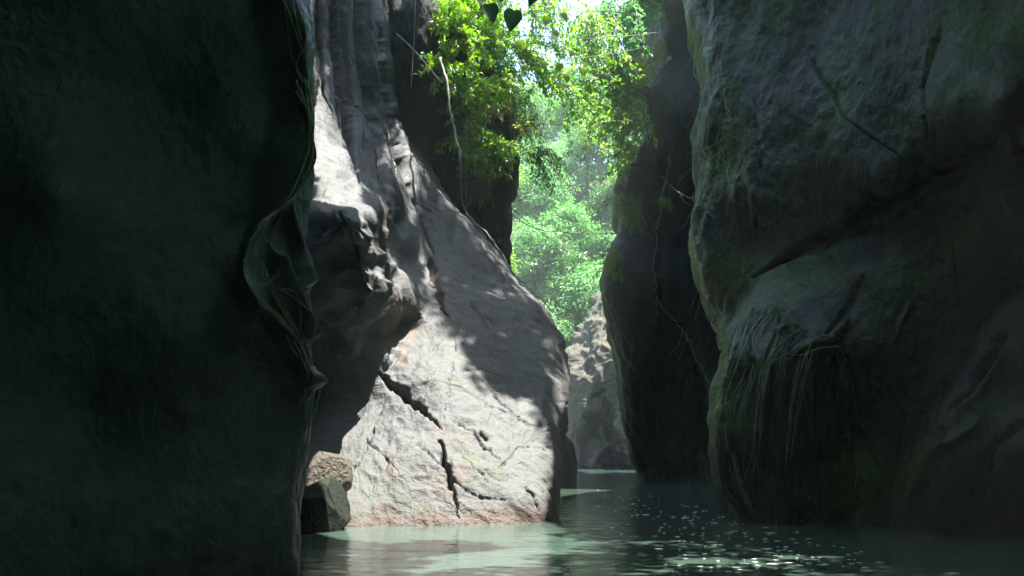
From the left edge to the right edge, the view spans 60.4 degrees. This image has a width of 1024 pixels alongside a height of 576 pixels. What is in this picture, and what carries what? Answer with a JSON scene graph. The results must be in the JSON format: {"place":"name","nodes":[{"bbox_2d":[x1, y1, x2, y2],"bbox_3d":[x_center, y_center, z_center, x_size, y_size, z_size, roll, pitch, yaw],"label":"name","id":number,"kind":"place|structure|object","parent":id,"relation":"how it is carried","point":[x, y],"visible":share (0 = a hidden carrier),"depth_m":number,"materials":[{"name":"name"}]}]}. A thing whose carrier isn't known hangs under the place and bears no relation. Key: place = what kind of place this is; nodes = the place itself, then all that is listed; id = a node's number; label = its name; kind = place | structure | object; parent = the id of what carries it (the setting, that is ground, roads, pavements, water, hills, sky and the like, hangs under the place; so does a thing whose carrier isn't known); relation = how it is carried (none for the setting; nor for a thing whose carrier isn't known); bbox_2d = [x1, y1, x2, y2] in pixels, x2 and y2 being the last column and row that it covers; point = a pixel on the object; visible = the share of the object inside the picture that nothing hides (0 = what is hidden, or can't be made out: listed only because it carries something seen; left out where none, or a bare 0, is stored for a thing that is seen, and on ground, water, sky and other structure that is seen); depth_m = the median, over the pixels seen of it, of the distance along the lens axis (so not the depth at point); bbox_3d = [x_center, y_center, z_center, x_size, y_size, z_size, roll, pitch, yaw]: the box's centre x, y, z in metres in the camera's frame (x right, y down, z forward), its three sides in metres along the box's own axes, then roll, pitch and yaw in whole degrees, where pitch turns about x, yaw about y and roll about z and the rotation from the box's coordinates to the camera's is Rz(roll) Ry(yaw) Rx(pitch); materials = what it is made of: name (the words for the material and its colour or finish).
{"place":"outdoors","nodes":[
{"label":"outdoors","id":0,"kind":"place"},
{"bbox_2d":[0,0,328,575],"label":"cliff","id":1,"kind":"structure","parent":0,"point":[153,377],"depth_m":6.27,"materials":[{"name":"grey stone"}]},
{"bbox_2d":[245,0,314,261],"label":"root bundle","id":2,"kind":"object","parent":1,"relation":"hanging from","point":[307,104],"visible":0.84,"depth_m":7.00,"materials":[{"name":"grey plant"}]},
{"bbox_2d":[242,199,321,481],"bbox_3d":[-1.703,0.390,6.798,0.354,2.524,1.193,-2,-11,10],"label":"root bundle","id":3,"kind":"object","parent":1,"relation":"hanging from","point":[307,420],"visible":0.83,"depth_m":6.80,"materials":[{"name":"grey plant"}]},
{"bbox_2d":[475,0,536,31],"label":"broad leaf vine","id":4,"kind":"object","parent":1,"relation":"hanging from","point":[512,18],"visible":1,"depth_m":12.95,"materials":[{"name":"green plant"}]},
{"bbox_3d":[-4.137,-10.013,13.048,15.899,5.905,18.367,0,-10,0],"label":"overhanging tree","id":5,"kind":"object","parent":1,"relation":"on","visible":0},
{"bbox_2d":[411,0,415,86],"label":"hanging root","id":6,"kind":"object","parent":5,"relation":"hanging from","point":[413,46],"visible":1,"depth_m":19.27,"materials":[{"name":"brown plant"}]},
{"bbox_2d":[305,0,570,526],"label":"cliff","id":7,"kind":"structure","parent":0,"point":[439,356],"depth_m":15.59,"materials":[{"name":"grey stone"}]},
{"bbox_2d":[397,33,441,83],"bbox_3d":[-2.001,-5.107,19.456,1.137,0.912,0.222,7,-12,-32],"label":"hanging root","id":8,"kind":"object","parent":7,"relation":"hanging from","point":[419,56],"visible":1,"depth_m":19.31,"materials":[{"name":"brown plant"}]},
{"bbox_2d":[439,57,552,312],"bbox_3d":[-0.566,-2.398,19.465,2.576,6.071,1.443,-9,-14,40],"label":"hanging root","id":9,"kind":"object","parent":7,"relation":"hanging from","point":[448,95],"visible":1,"depth_m":19.65,"materials":[{"name":"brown plant"}]},
{"bbox_2d":[515,0,601,94],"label":"broad leaf vine","id":10,"kind":"object","parent":7,"relation":"hanging from","point":[559,66],"visible":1,"depth_m":16.01,"materials":[{"name":"green plant"}]},
{"bbox_2d":[386,0,522,286],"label":"cliff","id":11,"kind":"structure","parent":0,"point":[422,120],"depth_m":21.58,"materials":[{"name":"grey stone"}]},
{"bbox_2d":[414,35,485,105],"bbox_3d":[-1.531,-5.127,20.930,1.278,1.510,1.478,-9,-14,42],"label":"hanging shrub","id":12,"kind":"object","parent":11,"relation":"attached to","point":[456,68],"visible":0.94,"depth_m":21.00,"materials":[{"name":"green plant"}]},
{"bbox_2d":[430,0,493,49],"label":"hanging shrub","id":13,"kind":"object","parent":11,"relation":"attached to","point":[447,6],"visible":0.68,"depth_m":21.40,"materials":[{"name":"green plant"}]},
{"bbox_2d":[434,126,498,175],"bbox_3d":[-1.081,-3.525,21.681,1.346,1.499,1.338,-8,-13,36],"label":"hanging shrub","id":14,"kind":"object","parent":11,"relation":"attached to","point":[462,142],"visible":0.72,"depth_m":21.60,"materials":[{"name":"green plant"}]},
{"bbox_2d":[465,120,467,208],"bbox_3d":[-1.087,-2.932,20.873,0.046,2.213,0.022,0,-10,0],"label":"hanging root","id":15,"kind":"object","parent":11,"relation":"hanging from","point":[465,158],"visible":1,"depth_m":20.90,"materials":[{"name":"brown plant"}]},
{"bbox_2d":[430,0,508,68],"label":"hanging shrub","id":16,"kind":"object","parent":11,"relation":"attached to","point":[464,38],"visible":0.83,"depth_m":21.37,"materials":[{"name":"green plant"}]},
{"bbox_2d":[447,112,491,155],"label":"hanging shrub","id":17,"kind":"object","parent":11,"relation":"attached to","point":[462,122],"visible":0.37,"depth_m":21.83,"materials":[{"name":"green plant"}]},
{"bbox_2d":[437,83,504,141],"bbox_3d":[-0.987,-4.282,21.376,1.383,1.578,1.182,-7,-13,35],"label":"hanging shrub","id":18,"kind":"object","parent":11,"relation":"attached to","point":[476,121],"visible":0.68,"depth_m":21.33,"materials":[{"name":"green plant"}]},
{"bbox_2d":[443,68,511,130],"bbox_3d":[-0.799,-4.569,21.458,1.514,1.661,1.523,-2,-11,10],"label":"hanging shrub","id":19,"kind":"object","parent":11,"relation":"attached to","point":[476,85],"visible":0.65,"depth_m":21.48,"materials":[{"name":"green plant"}]},
{"bbox_2d":[455,134,502,192],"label":"hanging shrub","id":20,"kind":"object","parent":11,"relation":"attached to","point":[473,174],"visible":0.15,"depth_m":22.05,"materials":[{"name":"green plant"}]},
{"bbox_2d":[463,169,496,209],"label":"hanging shrub","id":21,"kind":"object","parent":11,"relation":"attached to","point":[480,186],"visible":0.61,"depth_m":22.33,"materials":[{"name":"green plant"}]},
{"bbox_2d":[462,129,511,182],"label":"hanging shrub","id":22,"kind":"object","parent":11,"relation":"attached to","point":[485,157],"visible":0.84,"depth_m":21.66,"materials":[{"name":"green plant"}]},
{"bbox_2d":[466,0,513,43],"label":"hanging shrub","id":23,"kind":"object","parent":11,"relation":"attached to","point":[505,6],"visible":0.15,"depth_m":22.94,"materials":[{"name":"green plant"}]},
{"bbox_2d":[487,103,512,122],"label":"fern","id":24,"kind":"object","parent":11,"relation":"attached to","point":[495,112],"visible":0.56,"depth_m":22.31,"materials":[{"name":"plant"}]},
{"bbox_2d":[466,0,534,66],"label":"hanging shrub","id":25,"kind":"object","parent":11,"relation":"attached to","point":[503,27],"visible":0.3,"depth_m":22.96,"materials":[{"name":"green plant"}]},
{"bbox_2d":[524,0,593,80],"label":"hanging spray","id":26,"kind":"object","parent":25,"relation":"hanging from","point":[545,8],"visible":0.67,"depth_m":23.26,"materials":[{"name":"green plant"}]},
{"bbox_2d":[473,0,534,81],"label":"hanging shrub","id":27,"kind":"object","parent":11,"relation":"attached to","point":[493,46],"visible":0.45,"depth_m":22.80,"materials":[{"name":"green plant"}]},
{"bbox_2d":[477,41,533,101],"bbox_3d":[-0.367,-5.596,22.745,2.193,1.684,1.575,0,-10,0],"label":"hanging shrub","id":28,"kind":"object","parent":11,"relation":"attached to","point":[492,70],"visible":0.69,"depth_m":22.80,"materials":[{"name":"green plant"}]},
{"bbox_2d":[489,73,521,122],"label":"hanging shrub","id":29,"kind":"object","parent":11,"relation":"attached to","point":[511,102],"visible":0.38,"depth_m":22.71,"materials":[{"name":"green plant"}]},
{"bbox_2d":[490,136,535,182],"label":"hanging shrub","id":30,"kind":"object","parent":11,"relation":"attached to","point":[512,152],"visible":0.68,"depth_m":21.93,"materials":[{"name":"green plant"}]},
{"bbox_2d":[503,106,538,141],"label":"hanging shrub","id":31,"kind":"object","parent":11,"relation":"attached to","point":[517,129],"visible":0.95,"depth_m":22.72,"materials":[{"name":"green plant"}]},
{"bbox_2d":[506,100,546,166],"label":"hanging shrub","id":32,"kind":"object","parent":11,"relation":"attached to","point":[530,135],"visible":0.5,"depth_m":23.29,"materials":[{"name":"green plant"}]},
{"bbox_2d":[519,119,648,128],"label":"twig","id":33,"kind":"object","parent":32,"relation":"attached to","point":[529,124],"visible":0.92,"depth_m":24.22,"materials":[{"name":"brown wood"}]},
{"bbox_2d":[520,57,620,154],"bbox_3d":[1.612,-5.038,23.667,2.882,2.664,1.910,0,-10,0],"label":"hanging spray","id":34,"kind":"object","parent":33,"relation":"hanging from","point":[573,100],"visible":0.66,"depth_m":23.90,"materials":[{"name":"green plant"}]},
{"bbox_2d":[565,49,623,136],"bbox_3d":[2.113,-5.482,25.059,1.942,2.543,1.322,7,-13,-35],"label":"hanging spray","id":35,"kind":"object","parent":33,"relation":"hanging from","point":[583,94],"visible":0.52,"depth_m":25.13,"materials":[{"name":"green plant"}]},
{"bbox_2d":[494,36,560,131],"bbox_3d":[0.495,-5.345,23.290,2.176,2.566,1.867,8,-13,-36],"label":"hanging shrub","id":36,"kind":"object","parent":11,"relation":"attached to","point":[515,101],"visible":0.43,"depth_m":23.33,"materials":[{"name":"green plant"}]},
{"bbox_2d":[534,103,564,188],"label":"twig","id":37,"kind":"object","parent":36,"relation":"hanging from","point":[545,143],"visible":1,"depth_m":22.01,"materials":[{"name":"brown wood"}]},
{"bbox_2d":[507,203,570,248],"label":"twig","id":38,"kind":"object","parent":11,"relation":"attached to","point":[534,227],"visible":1,"depth_m":23.30,"materials":[{"name":"brown wood"}]},
{"bbox_2d":[505,209,615,233],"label":"twig","id":39,"kind":"object","parent":11,"relation":"attached to","point":[554,231],"visible":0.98,"depth_m":24.30,"materials":[{"name":"brown wood"}]},
{"bbox_2d":[474,0,627,166],"label":"sky","id":40,"kind":"structure","parent":0,"point":[525,24],"materials":[{"name":"white"}]},
{"bbox_2d":[511,161,614,346],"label":"hillside","id":41,"kind":"structure","parent":0,"point":[581,193],"depth_m":82.42,"materials":[{"name":"green plant"}]},
{"bbox_2d":[510,248,520,276],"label":"slender tree","id":42,"kind":"object","parent":41,"relation":"on","point":[514,261],"visible":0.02,"depth_m":65.49,"materials":[{"name":"green plant"}]},
{"bbox_2d":[502,90,546,145],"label":"pale tree","id":43,"kind":"object","parent":41,"relation":"on","point":[529,115],"visible":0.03,"depth_m":93.89,"materials":[{"name":"green plant"}]},
{"bbox_2d":[510,165,540,238],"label":"slender tree","id":44,"kind":"object","parent":41,"relation":"on","point":[522,179],"visible":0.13,"depth_m":76.96,"materials":[{"name":"green plant"}]},
{"bbox_2d":[509,77,559,143],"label":"pale tree","id":45,"kind":"object","parent":41,"relation":"on","point":[541,106],"visible":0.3,"depth_m":93.61,"materials":[{"name":"green plant"}]},
{"bbox_2d":[516,132,552,215],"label":"pale tree","id":46,"kind":"object","parent":41,"relation":"on","point":[523,157],"visible":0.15,"depth_m":84.56,"materials":[{"name":"green plant"}]},
{"bbox_2d":[512,92,564,146],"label":"broad tree","id":47,"kind":"object","parent":41,"relation":"on","point":[541,124],"depth_m":105.15,"materials":[{"name":"green plant"}]},
{"bbox_2d":[510,216,568,297],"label":"pale tree","id":48,"kind":"object","parent":41,"relation":"on","point":[526,237],"visible":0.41,"depth_m":70.13,"materials":[{"name":"green plant"}]},
{"bbox_2d":[522,98,566,150],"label":"pale tree","id":49,"kind":"object","parent":41,"relation":"on","point":[551,137],"visible":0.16,"depth_m":106.16,"materials":[{"name":"green plant"}]},
{"bbox_2d":[512,156,580,226],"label":"pale tree","id":50,"kind":"object","parent":41,"relation":"on","point":[537,194],"visible":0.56,"depth_m":77.01,"materials":[{"name":"green plant"}]},
{"bbox_2d":[511,227,597,324],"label":"dark tree","id":51,"kind":"object","parent":41,"relation":"on","point":[559,254],"visible":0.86,"depth_m":67.82,"materials":[{"name":"green plant"}]},
{"bbox_2d":[541,300,573,347],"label":"pale tree","id":52,"kind":"object","parent":41,"relation":"on","point":[560,329],"visible":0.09,"depth_m":61.26,"materials":[{"name":"green plant"}]},
{"bbox_2d":[539,140,589,207],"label":"pale tree","id":53,"kind":"object","parent":41,"relation":"on","point":[572,166],"visible":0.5,"depth_m":83.85,"materials":[{"name":"green plant"}]},
{"bbox_2d":[511,154,618,348],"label":"undergrowth","id":54,"kind":"object","parent":41,"relation":"on","point":[574,202],"visible":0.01,"depth_m":81.66,"materials":[{"name":"green plant"}]},
{"bbox_2d":[540,262,591,331],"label":"dark tree","id":55,"kind":"object","parent":41,"relation":"on","point":[555,299],"visible":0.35,"depth_m":64.76,"materials":[{"name":"green plant"}]},
{"bbox_2d":[526,196,608,278],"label":"broad tree","id":56,"kind":"object","parent":41,"relation":"on","point":[558,219],"visible":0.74,"depth_m":74.08,"materials":[{"name":"green plant"}]},
{"bbox_2d":[542,99,594,135],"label":"pale tree","id":57,"kind":"object","parent":41,"relation":"on","point":[558,121],"visible":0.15,"depth_m":96.84,"materials":[{"name":"green plant"}]},
{"bbox_2d":[552,260,602,328],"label":"pale tree","id":58,"kind":"object","parent":41,"relation":"on","point":[594,287],"visible":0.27,"depth_m":62.95,"materials":[{"name":"green plant"}]},
{"bbox_2d":[547,83,617,165],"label":"broad tree","id":59,"kind":"object","parent":41,"relation":"on","point":[564,110],"visible":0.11,"depth_m":93.11,"materials":[{"name":"green plant"}]},
{"bbox_2d":[555,105,611,200],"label":"pale tree","id":60,"kind":"object","parent":41,"relation":"on","point":[569,138],"visible":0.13,"depth_m":86.91,"materials":[{"name":"green plant"}]},
{"bbox_2d":[566,112,624,225],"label":"slender tree","id":61,"kind":"object","parent":41,"relation":"on","point":[596,151],"visible":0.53,"depth_m":83.83,"materials":[{"name":"green plant"}]},
{"bbox_2d":[580,178,613,250],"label":"dark tree","id":62,"kind":"object","parent":41,"relation":"on","point":[594,205],"visible":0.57,"depth_m":78.56,"materials":[{"name":"green plant"}]},
{"bbox_2d":[594,232,616,272],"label":"pale tree","id":63,"kind":"object","parent":41,"relation":"on","point":[611,236],"visible":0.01,"depth_m":67.44,"materials":[{"name":"green plant"}]},
{"bbox_2d":[588,54,632,110],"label":"slender tree","id":64,"kind":"object","parent":41,"relation":"on","point":[614,86],"depth_m":92.77,"materials":[{"name":"green plant"}]},
{"bbox_2d":[605,162,630,199],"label":"slender tree","id":65,"kind":"object","parent":41,"relation":"on","point":[613,178],"visible":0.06,"depth_m":78.05,"materials":[{"name":"green plant"}]},
{"bbox_2d":[609,121,641,163],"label":"broad tree","id":66,"kind":"object","parent":41,"relation":"on","point":[630,137],"visible":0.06,"depth_m":84.44,"materials":[{"name":"green plant"}]},
{"bbox_2d":[565,292,633,468],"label":"cliff","id":67,"kind":"structure","parent":0,"point":[595,434],"depth_m":52.16,"materials":[{"name":"grey stone"}]},
{"bbox_2d":[599,0,721,482],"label":"cliff","id":68,"kind":"structure","parent":0,"point":[663,398],"depth_m":28.22,"materials":[{"name":"grey stone"}]},
{"bbox_2d":[512,43,667,58],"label":"twig","id":69,"kind":"object","parent":68,"relation":"attached to","point":[589,56],"visible":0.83,"depth_m":23.47,"materials":[{"name":"brown wood"}]},
{"bbox_2d":[511,27,587,123],"bbox_3d":[0.963,-5.201,21.413,1.653,2.229,1.722,4,-11,-19],"label":"hanging spray","id":70,"kind":"object","parent":69,"relation":"hanging from","point":[527,55],"visible":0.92,"depth_m":21.52,"materials":[{"name":"green plant"}]},
{"bbox_2d":[537,39,640,164],"bbox_3d":[2.053,-5.993,28.102,3.273,3.968,3.943,-7,-12,33],"label":"hanging spray","id":71,"kind":"object","parent":69,"relation":"hanging from","point":[616,72],"visible":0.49,"depth_m":28.34,"materials":[{"name":"green plant"}]},
{"bbox_2d":[560,6,645,88],"bbox_3d":[2.696,-7.302,26.360,2.638,2.678,2.177,0,-10,0],"label":"hanging spray","id":72,"kind":"object","parent":69,"relation":"hanging from","point":[596,25],"visible":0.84,"depth_m":26.18,"materials":[{"name":"green plant"}]},
{"bbox_2d":[563,0,657,122],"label":"hanging spray","id":73,"kind":"object","parent":69,"relation":"hanging from","point":[607,11],"visible":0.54,"depth_m":28.14,"materials":[{"name":"green plant"}]},
{"bbox_2d":[512,30,668,38],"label":"twig","id":74,"kind":"object","parent":68,"relation":"attached to","point":[592,38],"visible":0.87,"depth_m":22.77,"materials":[{"name":"brown wood"}]},
{"bbox_2d":[590,237,624,281],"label":"ledge bush","id":75,"kind":"object","parent":68,"relation":"attached to","point":[616,266],"visible":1,"depth_m":28.40,"materials":[{"name":"green plant"}]},
{"bbox_2d":[595,63,647,136],"bbox_3d":[3.735,-6.227,28.994,1.876,2.396,2.705,0,-10,0],"label":"ledge bush","id":76,"kind":"object","parent":68,"relation":"attached to","point":[633,88],"visible":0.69,"depth_m":28.74,"materials":[{"name":"green plant"}]},
{"bbox_2d":[597,127,645,183],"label":"ledge bush","id":77,"kind":"object","parent":68,"relation":"on","point":[626,159],"visible":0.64,"depth_m":28.97,"materials":[{"name":"green plant"}]},
{"bbox_2d":[586,54,657,159],"bbox_3d":[3.650,-5.685,28.401,2.410,3.475,2.463,0,-10,0],"label":"ledge bush","id":78,"kind":"object","parent":68,"relation":"on","point":[639,113],"visible":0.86,"depth_m":28.34,"materials":[{"name":"green plant"}]},
{"bbox_2d":[597,191,647,236],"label":"ledge bush","id":79,"kind":"object","parent":68,"relation":"attached to","point":[629,207],"visible":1,"depth_m":28.56,"materials":[{"name":"green plant"}]},
{"bbox_2d":[614,0,665,47],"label":"ledge bush","id":80,"kind":"object","parent":68,"relation":"attached to","point":[645,6],"visible":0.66,"depth_m":28.58,"materials":[{"name":"green plant"}]},
{"bbox_2d":[633,36,668,82],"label":"ledge bush","id":81,"kind":"object","parent":68,"relation":"attached to","point":[660,50],"visible":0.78,"depth_m":29.52,"materials":[{"name":"plant"}]},
{"bbox_2d":[657,197,674,211],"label":"fern","id":82,"kind":"object","parent":68,"relation":"attached to","point":[665,200],"visible":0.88,"depth_m":27.40,"materials":[{"name":"green plant"}]},
{"bbox_2d":[642,155,708,381],"bbox_3d":[4.883,-0.448,26.838,1.197,6.648,2.408,-7,-12,33],"label":"creeper root","id":83,"kind":"object","parent":68,"relation":"hanging from","point":[653,263],"visible":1,"depth_m":26.71,"materials":[{"name":"brown plant"}]},
{"bbox_2d":[299,468,1023,575],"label":"river water","id":84,"kind":"structure","parent":0,"point":[579,536],"depth_m":10.15,"materials":[{"name":"green liquid"}]},
{"bbox_2d":[300,476,350,532],"bbox_3d":[-2.663,3.235,12.284,0.790,1.195,1.303,0,-10,0],"label":"boulder","id":85,"kind":"object","parent":84,"relation":"on","point":[325,506],"visible":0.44,"depth_m":11.87,"materials":[{"name":"grey stone"}]},
{"bbox_2d":[304,451,352,491],"bbox_3d":[-2.718,2.780,12.913,0.770,0.763,0.933,3,-11,-15],"label":"boulder","id":86,"kind":"object","parent":85,"relation":"on","point":[323,465],"visible":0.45,"depth_m":12.67,"materials":[{"name":"beige stone"}]},
{"bbox_2d":[561,436,577,487],"bbox_3d":[1.324,5.715,27.262,1.276,2.405,3.741,0,-10,0],"label":"boulder","id":87,"kind":"object","parent":84,"relation":"on","point":[570,462],"visible":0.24,"depth_m":25.80,"materials":[{"name":"grey stone"}]},
{"bbox_2d":[605,496,883,571],"bbox_3d":[2.686,4.089,16.224,2.567,0.018,16.750,0,-10,0],"label":"river foam","id":88,"kind":"object","parent":84,"relation":"on","point":[761,548],"visible":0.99,"depth_m":9.24,"materials":[{"name":"white"}]},
{"bbox_2d":[884,290,1023,537],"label":"boulder","id":89,"kind":"object","parent":84,"relation":"on","point":[959,470],"visible":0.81,"depth_m":11.46,"materials":[{"name":"grey stone"}]},
{"bbox_2d":[683,0,1023,524],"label":"cliff","id":90,"kind":"structure","parent":0,"point":[871,216],"depth_m":13.48,"materials":[{"name":"grey stone"}]},
{"bbox_2d":[661,176,693,204],"bbox_3d":[4.548,-2.493,22.282,0.971,3.200,9.271,-1,-10,6],"label":"creeper root","id":91,"kind":"object","parent":90,"relation":"attached to","point":[677,191],"visible":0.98,"depth_m":25.63,"materials":[{"name":"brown plant"}]},
{"bbox_2d":[672,62,732,345],"bbox_3d":[3.443,-1.843,16.173,1.193,6.227,2.927,-4,-11,18],"label":"creeper root","id":92,"kind":"object","parent":90,"relation":"hanging from","point":[694,206],"visible":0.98,"depth_m":17.11,"materials":[{"name":"brown plant"}]},
{"bbox_2d":[686,88,755,186],"bbox_3d":[3.951,-2.909,16.297,1.336,2.275,0.957,7,-12,-32],"label":"creeper root","id":93,"kind":"object","parent":90,"relation":"attached to","point":[721,139],"visible":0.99,"depth_m":16.45,"materials":[{"name":"brown plant"}]},
{"bbox_2d":[713,304,774,512],"bbox_3d":[3.758,2.043,14.342,1.082,3.680,1.588,-8,-13,36],"label":"root bundle","id":94,"kind":"object","parent":90,"relation":"hanging from","point":[762,323],"visible":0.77,"depth_m":13.80,"materials":[{"name":"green plant"}]},
{"bbox_2d":[737,311,841,493],"bbox_3d":[4.268,1.697,13.593,1.358,2.912,0.982,3,-11,-18],"label":"root bundle","id":95,"kind":"object","parent":90,"relation":"hanging from","point":[764,382],"visible":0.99,"depth_m":13.32,"materials":[{"name":"brown plant"}]},
{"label":"twig","id":96,"kind":"object","parent":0,"visible":0},
{"bbox_2d":[526,142,573,201],"bbox_3d":[0.983,-3.224,23.708,1.279,1.671,1.132,2,-11,-9],"label":"hanging spray","id":97,"kind":"object","parent":96,"relation":"hanging from","point":[540,163],"visible":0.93,"depth_m":23.72,"materials":[{"name":"green plant"}]}
]}

